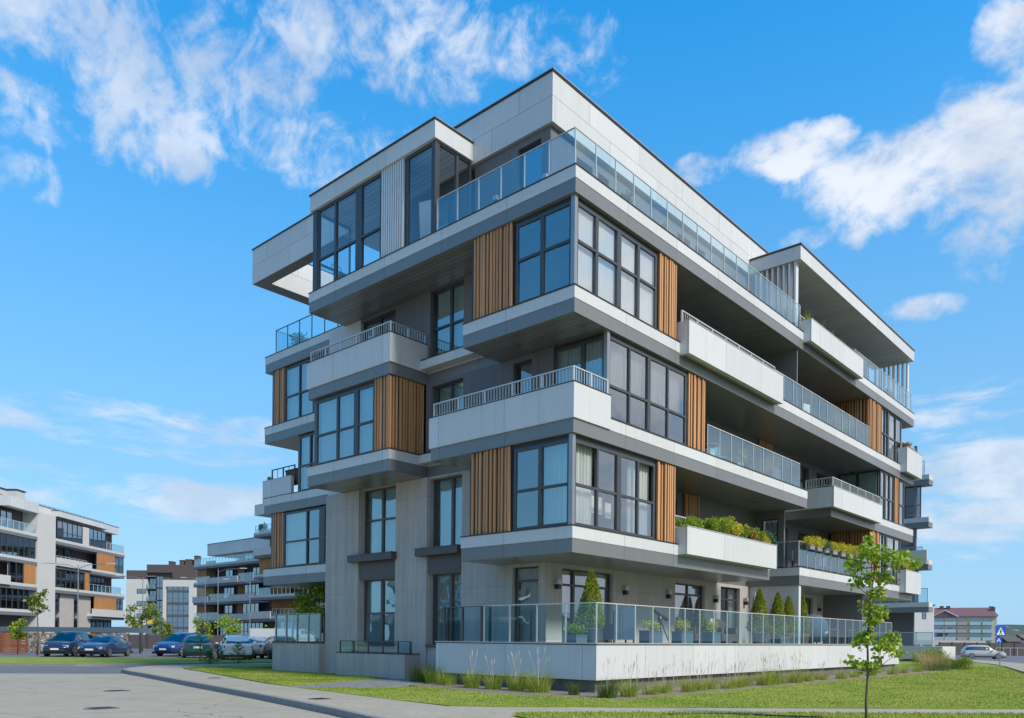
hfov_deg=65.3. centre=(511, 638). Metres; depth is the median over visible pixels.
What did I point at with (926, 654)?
reed clump
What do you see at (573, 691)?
grass tuft
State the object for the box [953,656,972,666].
bush
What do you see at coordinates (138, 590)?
window
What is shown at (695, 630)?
armchair
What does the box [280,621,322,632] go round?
window
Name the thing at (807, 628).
potted thuja
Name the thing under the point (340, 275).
bistro chair
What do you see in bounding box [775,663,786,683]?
grass tuft
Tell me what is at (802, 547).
window
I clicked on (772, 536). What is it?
balcony shrub
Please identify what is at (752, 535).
balcony shrub
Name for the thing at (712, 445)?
balcony table
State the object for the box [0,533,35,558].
window
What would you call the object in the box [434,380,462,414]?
window
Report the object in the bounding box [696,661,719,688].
grass tuft
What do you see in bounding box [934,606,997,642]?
apartment block
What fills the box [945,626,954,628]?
window
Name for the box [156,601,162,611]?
window
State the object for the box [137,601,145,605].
window
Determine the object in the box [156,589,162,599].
window
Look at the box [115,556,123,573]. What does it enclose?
window
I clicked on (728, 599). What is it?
door
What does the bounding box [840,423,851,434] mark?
pot plant
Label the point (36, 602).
tree
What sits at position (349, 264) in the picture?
window
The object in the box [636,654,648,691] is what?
feather grass
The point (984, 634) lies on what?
window
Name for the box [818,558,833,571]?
balcony chair
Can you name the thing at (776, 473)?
storage box
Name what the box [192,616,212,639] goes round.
tree
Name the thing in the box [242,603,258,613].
window
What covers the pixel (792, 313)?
potted plant
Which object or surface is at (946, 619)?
window
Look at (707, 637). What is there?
planter
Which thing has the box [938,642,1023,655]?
dark fence
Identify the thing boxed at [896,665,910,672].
grass tuft
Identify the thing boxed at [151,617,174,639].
tree
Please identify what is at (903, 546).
window
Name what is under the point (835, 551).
flower box
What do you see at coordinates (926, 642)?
wall
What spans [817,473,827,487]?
window
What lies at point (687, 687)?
grass tuft
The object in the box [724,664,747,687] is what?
grass tuft
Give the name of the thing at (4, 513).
window
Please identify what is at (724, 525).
balcony shrub
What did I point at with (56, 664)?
kerb
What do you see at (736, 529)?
balcony shrub
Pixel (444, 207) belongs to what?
window
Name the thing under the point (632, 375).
window
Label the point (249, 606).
street lamp
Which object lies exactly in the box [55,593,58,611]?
window
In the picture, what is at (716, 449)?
balcony chair
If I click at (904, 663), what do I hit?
lawn
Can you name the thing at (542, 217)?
window
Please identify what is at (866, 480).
window
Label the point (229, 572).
window
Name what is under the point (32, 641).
gabion wall
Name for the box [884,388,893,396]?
potted plant
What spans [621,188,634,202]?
pot plant
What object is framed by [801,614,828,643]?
egg chair
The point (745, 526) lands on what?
balcony shrub
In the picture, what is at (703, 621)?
potted thuja
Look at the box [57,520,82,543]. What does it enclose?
window
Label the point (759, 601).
potted thuja
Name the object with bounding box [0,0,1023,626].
sky
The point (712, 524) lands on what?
balcony shrub
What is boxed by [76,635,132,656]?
car
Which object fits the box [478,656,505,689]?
grass tuft
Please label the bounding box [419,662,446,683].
grass tuft
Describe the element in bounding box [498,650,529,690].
grass tuft
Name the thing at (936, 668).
reed clump
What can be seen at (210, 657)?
young pine
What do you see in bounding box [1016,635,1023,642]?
house
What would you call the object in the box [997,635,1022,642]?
house
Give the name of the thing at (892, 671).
grass tuft
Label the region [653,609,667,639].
telescope
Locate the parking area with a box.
[0,648,266,657]
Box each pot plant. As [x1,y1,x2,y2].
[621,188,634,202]
[660,219,669,230]
[732,448,749,466]
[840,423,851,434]
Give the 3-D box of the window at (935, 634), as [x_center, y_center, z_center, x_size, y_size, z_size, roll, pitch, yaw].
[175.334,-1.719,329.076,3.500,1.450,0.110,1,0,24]
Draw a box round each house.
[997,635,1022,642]
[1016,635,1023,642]
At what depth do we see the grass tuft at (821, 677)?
29.46 m
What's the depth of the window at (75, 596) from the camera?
110.93 m
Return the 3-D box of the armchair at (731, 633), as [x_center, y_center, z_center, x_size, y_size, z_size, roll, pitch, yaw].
[7.577,-0.252,28.802,0.760,0.948,0.719,1,0,-31]
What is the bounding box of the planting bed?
[409,667,947,699]
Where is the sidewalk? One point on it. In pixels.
(747, 714)
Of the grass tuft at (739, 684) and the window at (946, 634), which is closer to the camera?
the grass tuft at (739, 684)
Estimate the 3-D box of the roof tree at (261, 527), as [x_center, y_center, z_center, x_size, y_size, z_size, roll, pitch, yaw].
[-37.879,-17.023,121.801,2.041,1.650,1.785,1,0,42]
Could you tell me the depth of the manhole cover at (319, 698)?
18.06 m
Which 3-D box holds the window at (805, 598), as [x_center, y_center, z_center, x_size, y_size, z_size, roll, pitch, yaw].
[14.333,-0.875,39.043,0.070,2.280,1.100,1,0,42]
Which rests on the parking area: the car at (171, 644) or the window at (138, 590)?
the car at (171, 644)
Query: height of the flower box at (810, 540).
0.604 m
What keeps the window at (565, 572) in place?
in the apartment building at (514, 363)
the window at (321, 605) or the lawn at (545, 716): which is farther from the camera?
the window at (321, 605)
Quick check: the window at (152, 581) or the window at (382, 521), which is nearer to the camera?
the window at (382, 521)
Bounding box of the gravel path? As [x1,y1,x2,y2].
[292,678,426,687]
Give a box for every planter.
[566,623,587,642]
[639,619,662,642]
[671,619,692,642]
[702,620,720,642]
[771,626,790,643]
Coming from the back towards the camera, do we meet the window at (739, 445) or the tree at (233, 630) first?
the tree at (233, 630)
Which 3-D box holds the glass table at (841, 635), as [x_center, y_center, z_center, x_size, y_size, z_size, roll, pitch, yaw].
[15.741,-0.071,37.843,0.700,0.740,1.000,1,0,42]
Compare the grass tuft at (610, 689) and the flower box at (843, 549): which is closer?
the grass tuft at (610, 689)
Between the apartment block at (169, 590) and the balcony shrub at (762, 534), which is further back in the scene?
the apartment block at (169, 590)
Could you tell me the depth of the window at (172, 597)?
190.28 m
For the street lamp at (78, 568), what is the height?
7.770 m
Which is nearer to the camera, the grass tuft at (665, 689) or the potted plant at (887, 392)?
the grass tuft at (665, 689)
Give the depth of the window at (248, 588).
132.61 m
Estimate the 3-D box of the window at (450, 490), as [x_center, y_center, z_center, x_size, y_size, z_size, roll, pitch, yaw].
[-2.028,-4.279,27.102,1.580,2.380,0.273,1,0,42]
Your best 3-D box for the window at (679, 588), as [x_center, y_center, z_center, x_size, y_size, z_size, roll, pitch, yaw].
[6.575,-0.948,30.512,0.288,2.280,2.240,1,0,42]
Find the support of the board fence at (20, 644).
on the parking area
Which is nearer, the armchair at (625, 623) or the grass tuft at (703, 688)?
the grass tuft at (703, 688)
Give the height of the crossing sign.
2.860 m
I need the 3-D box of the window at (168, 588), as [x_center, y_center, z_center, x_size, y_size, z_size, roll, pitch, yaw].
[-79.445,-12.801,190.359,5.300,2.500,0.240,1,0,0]
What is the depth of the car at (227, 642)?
48.38 m
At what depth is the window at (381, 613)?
29.55 m
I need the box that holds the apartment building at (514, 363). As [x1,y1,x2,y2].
[252,67,921,692]
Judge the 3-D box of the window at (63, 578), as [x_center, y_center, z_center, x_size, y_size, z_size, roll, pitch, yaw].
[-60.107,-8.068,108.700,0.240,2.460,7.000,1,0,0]
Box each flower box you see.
[802,535,819,549]
[813,535,827,551]
[821,541,833,552]
[829,541,840,554]
[837,542,851,556]
[845,545,859,558]
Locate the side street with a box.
[0,666,136,673]
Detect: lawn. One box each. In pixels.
[185,664,384,686]
[304,661,1023,708]
[515,712,1020,717]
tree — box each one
[7,618,29,653]
[23,589,49,654]
[123,601,162,651]
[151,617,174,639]
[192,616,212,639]
[213,614,242,634]
[257,522,267,531]
[285,585,324,641]
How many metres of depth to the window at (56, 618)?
106.45 m
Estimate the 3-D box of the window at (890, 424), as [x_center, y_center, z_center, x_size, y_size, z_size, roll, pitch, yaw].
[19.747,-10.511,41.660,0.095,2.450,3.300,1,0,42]
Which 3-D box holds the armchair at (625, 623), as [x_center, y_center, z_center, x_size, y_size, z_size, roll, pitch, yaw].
[3.226,-0.379,23.775,0.760,1.118,0.719,1,0,-17]
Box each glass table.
[816,629,838,643]
[834,630,855,643]
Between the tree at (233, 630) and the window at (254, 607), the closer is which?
the tree at (233, 630)
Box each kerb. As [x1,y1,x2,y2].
[0,661,271,665]
[121,663,384,717]
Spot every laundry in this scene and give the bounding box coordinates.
[591,496,602,514]
[604,503,610,518]
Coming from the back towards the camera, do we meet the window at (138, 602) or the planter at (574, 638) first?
the window at (138, 602)
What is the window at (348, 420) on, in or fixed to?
in the apartment building at (514, 363)
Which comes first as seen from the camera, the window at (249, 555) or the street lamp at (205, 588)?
the street lamp at (205, 588)
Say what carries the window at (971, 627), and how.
in the apartment block at (974, 624)
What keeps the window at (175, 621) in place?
in the apartment block at (169, 590)
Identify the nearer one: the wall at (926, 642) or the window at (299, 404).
the window at (299, 404)
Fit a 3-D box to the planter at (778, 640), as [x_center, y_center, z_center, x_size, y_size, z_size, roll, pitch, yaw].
[10.235,-0.127,30.421,0.414,0.746,0.936,1,0,42]
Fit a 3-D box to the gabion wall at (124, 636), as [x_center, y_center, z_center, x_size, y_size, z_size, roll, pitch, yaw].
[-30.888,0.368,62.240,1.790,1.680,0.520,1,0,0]
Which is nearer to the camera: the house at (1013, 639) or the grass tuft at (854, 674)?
the grass tuft at (854, 674)
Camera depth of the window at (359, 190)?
27.76 m
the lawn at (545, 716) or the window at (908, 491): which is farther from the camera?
the window at (908, 491)
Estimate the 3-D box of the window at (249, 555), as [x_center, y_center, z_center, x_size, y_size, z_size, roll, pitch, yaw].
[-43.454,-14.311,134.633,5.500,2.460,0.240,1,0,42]
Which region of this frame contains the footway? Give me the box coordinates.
[954,659,1023,673]
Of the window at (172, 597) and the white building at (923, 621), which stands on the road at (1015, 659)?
the white building at (923, 621)
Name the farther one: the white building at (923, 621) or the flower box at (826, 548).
the white building at (923, 621)
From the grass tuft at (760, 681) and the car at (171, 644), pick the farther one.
the car at (171, 644)
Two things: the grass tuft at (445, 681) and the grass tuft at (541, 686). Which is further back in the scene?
the grass tuft at (445, 681)
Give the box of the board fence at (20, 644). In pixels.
[0,632,27,652]
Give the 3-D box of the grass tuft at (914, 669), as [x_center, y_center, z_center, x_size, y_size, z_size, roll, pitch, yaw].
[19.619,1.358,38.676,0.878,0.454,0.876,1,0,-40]
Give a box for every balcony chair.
[712,447,726,459]
[791,550,802,566]
[802,403,809,412]
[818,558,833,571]
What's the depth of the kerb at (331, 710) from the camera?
19.11 m
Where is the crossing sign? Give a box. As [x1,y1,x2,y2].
[995,626,1005,665]
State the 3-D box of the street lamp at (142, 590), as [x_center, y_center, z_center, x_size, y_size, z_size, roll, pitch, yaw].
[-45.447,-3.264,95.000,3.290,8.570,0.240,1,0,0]
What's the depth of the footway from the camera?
53.98 m
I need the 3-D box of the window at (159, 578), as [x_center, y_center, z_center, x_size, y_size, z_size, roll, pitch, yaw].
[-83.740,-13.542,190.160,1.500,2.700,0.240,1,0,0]
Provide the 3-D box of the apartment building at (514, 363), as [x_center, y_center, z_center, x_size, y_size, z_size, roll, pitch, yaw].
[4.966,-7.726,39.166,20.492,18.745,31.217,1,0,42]
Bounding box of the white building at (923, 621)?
[914,605,935,639]
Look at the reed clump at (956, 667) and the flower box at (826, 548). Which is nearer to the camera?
the flower box at (826, 548)
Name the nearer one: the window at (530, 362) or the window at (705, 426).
the window at (530, 362)
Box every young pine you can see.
[181,629,215,660]
[201,650,215,663]
[205,643,228,661]
[225,641,249,663]
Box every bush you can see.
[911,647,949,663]
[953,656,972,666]
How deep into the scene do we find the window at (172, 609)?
190.28 m
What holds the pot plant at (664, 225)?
on the apartment building at (514, 363)
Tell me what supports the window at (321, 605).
in the apartment block at (237, 595)
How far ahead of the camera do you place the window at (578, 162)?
25.60 m
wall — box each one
[28,632,56,652]
[102,633,127,640]
[914,640,985,645]
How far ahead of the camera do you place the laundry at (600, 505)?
23.25 m
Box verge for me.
[0,657,271,663]
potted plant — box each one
[289,332,307,346]
[787,305,798,322]
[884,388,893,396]
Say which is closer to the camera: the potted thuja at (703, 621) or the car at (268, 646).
the potted thuja at (703, 621)
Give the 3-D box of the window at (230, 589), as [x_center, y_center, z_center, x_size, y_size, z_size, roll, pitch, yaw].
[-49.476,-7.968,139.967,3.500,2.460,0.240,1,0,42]
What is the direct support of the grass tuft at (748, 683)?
on the planting bed
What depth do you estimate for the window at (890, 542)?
41.64 m
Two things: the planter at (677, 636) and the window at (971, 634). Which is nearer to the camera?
the planter at (677, 636)
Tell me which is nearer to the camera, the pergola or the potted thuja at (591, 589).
the potted thuja at (591, 589)
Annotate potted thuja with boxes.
[573,569,606,642]
[695,613,708,642]
[745,588,771,643]
[765,592,788,641]
[778,596,797,643]
[800,595,811,643]
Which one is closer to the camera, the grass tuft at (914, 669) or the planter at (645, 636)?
the planter at (645, 636)
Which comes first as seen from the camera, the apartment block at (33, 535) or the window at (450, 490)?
the window at (450, 490)
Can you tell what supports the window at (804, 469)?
in the apartment building at (514, 363)
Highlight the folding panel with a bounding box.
[419,200,430,237]
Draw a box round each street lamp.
[41,562,115,626]
[116,575,142,614]
[181,577,205,627]
[217,568,246,634]
[224,579,249,635]
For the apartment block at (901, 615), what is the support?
on the road at (1015, 659)
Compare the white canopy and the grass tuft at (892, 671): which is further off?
the white canopy
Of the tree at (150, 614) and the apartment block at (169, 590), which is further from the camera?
the apartment block at (169, 590)
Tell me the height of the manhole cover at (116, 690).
0.064 m
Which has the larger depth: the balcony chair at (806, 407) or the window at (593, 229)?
the balcony chair at (806, 407)
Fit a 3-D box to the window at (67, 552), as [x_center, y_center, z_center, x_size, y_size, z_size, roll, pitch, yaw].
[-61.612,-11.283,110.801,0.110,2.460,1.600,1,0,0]
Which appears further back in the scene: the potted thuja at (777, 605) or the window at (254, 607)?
the window at (254, 607)
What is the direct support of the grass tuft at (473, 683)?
on the planting bed
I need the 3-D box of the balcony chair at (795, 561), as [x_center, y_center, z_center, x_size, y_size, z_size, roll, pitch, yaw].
[12.452,-3.422,34.904,0.470,0.920,0.480,1,0,25]
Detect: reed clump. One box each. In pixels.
[910,649,949,664]
[913,660,953,670]
[919,651,957,666]
[933,655,976,669]
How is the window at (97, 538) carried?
in the apartment block at (33, 535)
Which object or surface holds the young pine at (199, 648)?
on the verge
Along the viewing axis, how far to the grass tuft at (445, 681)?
23.79 m
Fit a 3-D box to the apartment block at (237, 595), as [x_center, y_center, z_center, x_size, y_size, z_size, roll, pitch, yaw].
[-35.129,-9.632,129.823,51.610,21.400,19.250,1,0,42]
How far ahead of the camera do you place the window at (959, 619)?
325.54 m
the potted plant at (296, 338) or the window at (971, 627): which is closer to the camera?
the potted plant at (296, 338)
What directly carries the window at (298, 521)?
in the apartment building at (514, 363)
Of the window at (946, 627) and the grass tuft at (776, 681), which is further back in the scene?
the window at (946, 627)
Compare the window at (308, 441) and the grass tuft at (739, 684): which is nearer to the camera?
the grass tuft at (739, 684)
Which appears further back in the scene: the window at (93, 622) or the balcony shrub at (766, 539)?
the window at (93, 622)
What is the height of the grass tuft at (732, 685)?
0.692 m
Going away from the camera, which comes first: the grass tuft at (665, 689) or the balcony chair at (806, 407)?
the grass tuft at (665, 689)
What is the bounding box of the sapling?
[843,532,923,717]
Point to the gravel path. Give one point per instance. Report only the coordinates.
(388, 682)
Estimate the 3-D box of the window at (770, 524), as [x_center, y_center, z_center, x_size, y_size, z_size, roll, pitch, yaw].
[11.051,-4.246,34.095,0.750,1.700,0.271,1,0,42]
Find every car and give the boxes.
[40,631,94,656]
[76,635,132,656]
[152,632,211,655]
[181,635,213,657]
[215,635,252,659]
[229,636,266,657]
[259,635,295,658]
[961,645,1005,658]
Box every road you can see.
[0,673,341,717]
[955,655,1023,663]
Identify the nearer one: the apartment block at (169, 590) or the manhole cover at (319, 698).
the manhole cover at (319, 698)
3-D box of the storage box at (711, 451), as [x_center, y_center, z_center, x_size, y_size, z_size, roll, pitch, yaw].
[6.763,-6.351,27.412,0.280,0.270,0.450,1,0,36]
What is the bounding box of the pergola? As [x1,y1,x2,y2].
[0,626,149,653]
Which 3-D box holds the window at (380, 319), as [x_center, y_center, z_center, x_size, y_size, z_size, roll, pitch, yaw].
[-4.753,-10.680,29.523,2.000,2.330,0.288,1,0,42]
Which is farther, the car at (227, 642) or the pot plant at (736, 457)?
the car at (227, 642)
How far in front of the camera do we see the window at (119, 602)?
122.26 m
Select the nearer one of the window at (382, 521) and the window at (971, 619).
the window at (382, 521)
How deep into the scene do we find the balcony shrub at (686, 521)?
25.59 m
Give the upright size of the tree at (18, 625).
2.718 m
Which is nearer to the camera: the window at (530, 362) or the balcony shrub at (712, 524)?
the window at (530, 362)
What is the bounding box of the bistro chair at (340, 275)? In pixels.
[331,264,343,277]
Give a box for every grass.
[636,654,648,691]
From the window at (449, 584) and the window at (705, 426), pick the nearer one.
the window at (449, 584)
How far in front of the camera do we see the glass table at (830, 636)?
35.64 m
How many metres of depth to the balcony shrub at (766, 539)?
29.84 m
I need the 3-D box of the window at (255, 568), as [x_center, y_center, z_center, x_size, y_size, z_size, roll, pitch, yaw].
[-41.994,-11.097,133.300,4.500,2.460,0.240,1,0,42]
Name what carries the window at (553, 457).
in the apartment building at (514, 363)
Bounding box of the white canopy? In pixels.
[250,628,314,641]
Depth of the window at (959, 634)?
325.58 m
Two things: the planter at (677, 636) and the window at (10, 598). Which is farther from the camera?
the window at (10, 598)
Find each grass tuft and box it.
[403,653,435,681]
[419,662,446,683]
[433,669,458,685]
[458,649,483,687]
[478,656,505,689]
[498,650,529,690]
[520,646,556,692]
[559,680,581,694]
[589,657,623,697]
[611,661,645,696]
[638,669,661,694]
[650,664,675,692]
[675,661,699,691]
[689,666,710,690]
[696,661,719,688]
[718,668,739,688]
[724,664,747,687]
[734,660,757,685]
[749,657,777,685]
[760,653,785,684]
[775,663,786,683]
[781,653,810,682]
[798,661,816,681]
[813,659,830,679]
[833,660,852,678]
[848,670,861,676]
[883,664,899,674]
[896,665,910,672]
[908,664,923,671]
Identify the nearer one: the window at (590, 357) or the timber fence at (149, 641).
the window at (590, 357)
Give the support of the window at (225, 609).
in the apartment block at (237, 595)
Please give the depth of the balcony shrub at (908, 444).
42.63 m
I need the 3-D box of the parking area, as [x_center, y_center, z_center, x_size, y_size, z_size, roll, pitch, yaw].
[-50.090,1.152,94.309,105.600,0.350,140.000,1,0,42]
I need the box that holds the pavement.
[126,663,1023,717]
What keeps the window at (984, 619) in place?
in the apartment block at (974, 624)
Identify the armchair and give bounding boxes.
[604,607,633,642]
[675,617,698,642]
[714,619,736,642]
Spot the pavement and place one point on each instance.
(383, 707)
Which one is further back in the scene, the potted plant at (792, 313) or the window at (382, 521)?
the potted plant at (792, 313)
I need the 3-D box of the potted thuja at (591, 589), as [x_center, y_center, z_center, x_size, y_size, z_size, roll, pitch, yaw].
[2.284,-0.905,22.500,0.920,2.152,0.929,1,0,42]
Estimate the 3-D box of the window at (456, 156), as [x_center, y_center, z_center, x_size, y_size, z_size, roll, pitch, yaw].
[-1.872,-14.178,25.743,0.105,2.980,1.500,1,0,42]
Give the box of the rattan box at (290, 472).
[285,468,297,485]
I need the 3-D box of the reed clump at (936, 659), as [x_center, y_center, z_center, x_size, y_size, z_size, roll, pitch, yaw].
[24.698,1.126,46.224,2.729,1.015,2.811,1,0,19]
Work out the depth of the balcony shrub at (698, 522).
26.15 m
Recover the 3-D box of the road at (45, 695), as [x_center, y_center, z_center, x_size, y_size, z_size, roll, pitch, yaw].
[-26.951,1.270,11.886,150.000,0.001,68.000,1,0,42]
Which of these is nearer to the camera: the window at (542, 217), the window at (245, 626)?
the window at (542, 217)
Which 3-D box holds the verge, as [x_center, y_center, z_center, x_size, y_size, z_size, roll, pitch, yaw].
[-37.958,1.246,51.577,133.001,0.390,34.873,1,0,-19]
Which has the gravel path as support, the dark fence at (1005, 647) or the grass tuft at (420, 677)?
the grass tuft at (420, 677)
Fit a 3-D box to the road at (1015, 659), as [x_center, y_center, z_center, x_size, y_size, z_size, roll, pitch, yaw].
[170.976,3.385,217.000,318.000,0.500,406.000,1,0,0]
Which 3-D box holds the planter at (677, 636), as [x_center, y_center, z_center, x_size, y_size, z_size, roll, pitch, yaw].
[5.522,-0.226,25.794,0.516,0.857,0.792,1,0,42]
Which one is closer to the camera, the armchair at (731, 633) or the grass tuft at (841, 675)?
the armchair at (731, 633)
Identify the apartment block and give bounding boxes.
[0,487,124,645]
[126,556,204,634]
[192,504,324,641]
[869,446,954,661]
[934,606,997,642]
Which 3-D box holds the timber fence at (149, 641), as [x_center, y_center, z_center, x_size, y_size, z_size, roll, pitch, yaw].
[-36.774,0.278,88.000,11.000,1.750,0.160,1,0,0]
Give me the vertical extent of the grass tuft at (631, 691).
0.917 m
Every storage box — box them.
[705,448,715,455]
[763,468,780,479]
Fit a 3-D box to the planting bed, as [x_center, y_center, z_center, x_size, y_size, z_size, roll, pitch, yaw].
[10.282,1.644,33.185,8.100,0.306,33.600,1,0,42]
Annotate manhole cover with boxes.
[83,706,119,709]
[104,690,130,691]
[309,698,330,699]
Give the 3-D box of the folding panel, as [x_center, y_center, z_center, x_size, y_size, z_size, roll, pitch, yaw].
[-2.669,-13.354,25.718,1.068,1.452,0.362,1,0,42]
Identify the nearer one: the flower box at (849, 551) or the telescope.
the telescope
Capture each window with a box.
[0,508,12,528]
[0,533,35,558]
[0,587,34,609]
[7,561,23,582]
[55,568,84,589]
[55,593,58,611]
[55,617,58,632]
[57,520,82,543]
[64,548,70,559]
[74,595,76,612]
[89,528,105,548]
[89,575,104,592]
[90,619,110,633]
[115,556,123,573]
[116,599,122,610]
[137,589,145,592]
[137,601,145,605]
[149,591,155,599]
[150,579,156,587]
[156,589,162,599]
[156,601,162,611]
[157,576,162,587]
[167,587,188,590]
[167,592,188,602]
[167,604,188,614]
[167,616,188,626]
[171,629,188,632]
[215,623,263,635]
[221,605,232,613]
[224,586,234,599]
[225,568,232,575]
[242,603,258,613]
[244,583,258,594]
[246,553,253,559]
[252,565,258,578]
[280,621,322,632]
[283,506,325,566]
[285,352,327,420]
[295,587,314,592]
[299,433,313,490]
[314,599,324,611]
[316,383,374,464]
[317,172,381,288]
[321,215,350,280]
[364,312,394,339]
[364,578,394,642]
[365,486,395,553]
[406,141,432,244]
[432,573,460,643]
[433,280,463,355]
[433,475,461,546]
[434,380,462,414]
[438,141,471,228]
[439,190,460,227]
[513,439,568,529]
[514,566,538,641]
[515,201,570,303]
[516,361,531,393]
[520,141,540,188]
[554,335,603,390]
[562,568,609,641]
[575,439,654,538]
[577,161,589,171]
[577,201,656,327]
[609,336,686,444]
[675,583,701,623]
[705,426,706,448]
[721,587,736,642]
[737,440,747,466]
[762,518,777,558]
[796,465,805,488]
[797,397,809,407]
[798,533,811,567]
[805,598,810,614]
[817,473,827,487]
[839,470,878,502]
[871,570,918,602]
[876,470,893,521]
[879,533,899,583]
[881,407,900,461]
[898,479,903,525]
[900,543,911,550]
[904,486,921,518]
[934,618,942,621]
[934,633,942,636]
[945,618,954,621]
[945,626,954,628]
[945,633,954,636]
[958,618,965,621]
[958,633,965,636]
[970,618,979,621]
[970,626,979,628]
[970,633,979,636]
[983,618,990,621]
[983,633,990,636]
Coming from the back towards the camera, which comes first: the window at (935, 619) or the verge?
the window at (935, 619)
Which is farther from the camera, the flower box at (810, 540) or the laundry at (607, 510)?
the flower box at (810, 540)
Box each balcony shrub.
[675,516,694,526]
[691,515,703,528]
[702,516,720,530]
[715,517,735,533]
[723,515,744,535]
[737,523,751,537]
[744,527,759,540]
[754,527,766,540]
[759,536,770,543]
[763,530,776,544]
[902,442,912,446]
[902,563,911,569]
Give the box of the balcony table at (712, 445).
[705,443,718,447]
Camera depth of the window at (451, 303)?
27.13 m
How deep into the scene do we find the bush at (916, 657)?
50.53 m
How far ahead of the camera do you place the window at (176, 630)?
190.28 m
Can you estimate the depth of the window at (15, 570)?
96.78 m
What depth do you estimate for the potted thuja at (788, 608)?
32.33 m
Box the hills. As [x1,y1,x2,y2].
[111,625,1023,638]
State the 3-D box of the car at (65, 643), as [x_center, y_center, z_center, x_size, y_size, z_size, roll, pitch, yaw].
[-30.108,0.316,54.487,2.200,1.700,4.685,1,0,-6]
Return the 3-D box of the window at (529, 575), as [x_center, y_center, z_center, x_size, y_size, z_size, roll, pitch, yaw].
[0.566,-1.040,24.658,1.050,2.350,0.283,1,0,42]
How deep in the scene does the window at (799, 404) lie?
38.54 m
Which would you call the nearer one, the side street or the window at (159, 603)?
the side street
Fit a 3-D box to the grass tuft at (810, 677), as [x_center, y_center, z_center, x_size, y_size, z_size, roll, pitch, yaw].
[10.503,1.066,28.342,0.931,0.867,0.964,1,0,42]
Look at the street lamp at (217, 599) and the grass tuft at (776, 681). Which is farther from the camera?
the street lamp at (217, 599)
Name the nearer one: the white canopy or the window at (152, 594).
the white canopy
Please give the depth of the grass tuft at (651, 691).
20.49 m
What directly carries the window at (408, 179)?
in the apartment building at (514, 363)
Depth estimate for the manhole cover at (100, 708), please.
16.45 m
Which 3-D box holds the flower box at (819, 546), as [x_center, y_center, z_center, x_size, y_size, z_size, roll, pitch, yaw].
[12.961,-4.040,33.787,0.539,0.644,1.155,1,0,42]
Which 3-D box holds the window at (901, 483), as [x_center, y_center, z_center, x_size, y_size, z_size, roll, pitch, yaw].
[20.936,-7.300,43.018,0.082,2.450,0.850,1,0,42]
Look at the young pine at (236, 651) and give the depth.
40.99 m
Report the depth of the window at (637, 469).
23.01 m
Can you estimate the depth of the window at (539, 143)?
25.11 m
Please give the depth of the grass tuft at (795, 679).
27.07 m
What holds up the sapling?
on the lawn at (545, 716)
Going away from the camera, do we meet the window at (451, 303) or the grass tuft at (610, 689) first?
the grass tuft at (610, 689)
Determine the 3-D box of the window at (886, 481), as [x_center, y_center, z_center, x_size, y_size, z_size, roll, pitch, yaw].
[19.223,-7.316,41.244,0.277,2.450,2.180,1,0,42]
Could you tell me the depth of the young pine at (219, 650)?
42.97 m
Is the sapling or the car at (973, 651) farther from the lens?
the car at (973, 651)
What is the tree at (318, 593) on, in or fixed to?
on the ground
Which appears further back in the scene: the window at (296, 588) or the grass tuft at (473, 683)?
the window at (296, 588)
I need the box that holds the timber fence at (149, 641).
[128,633,225,648]

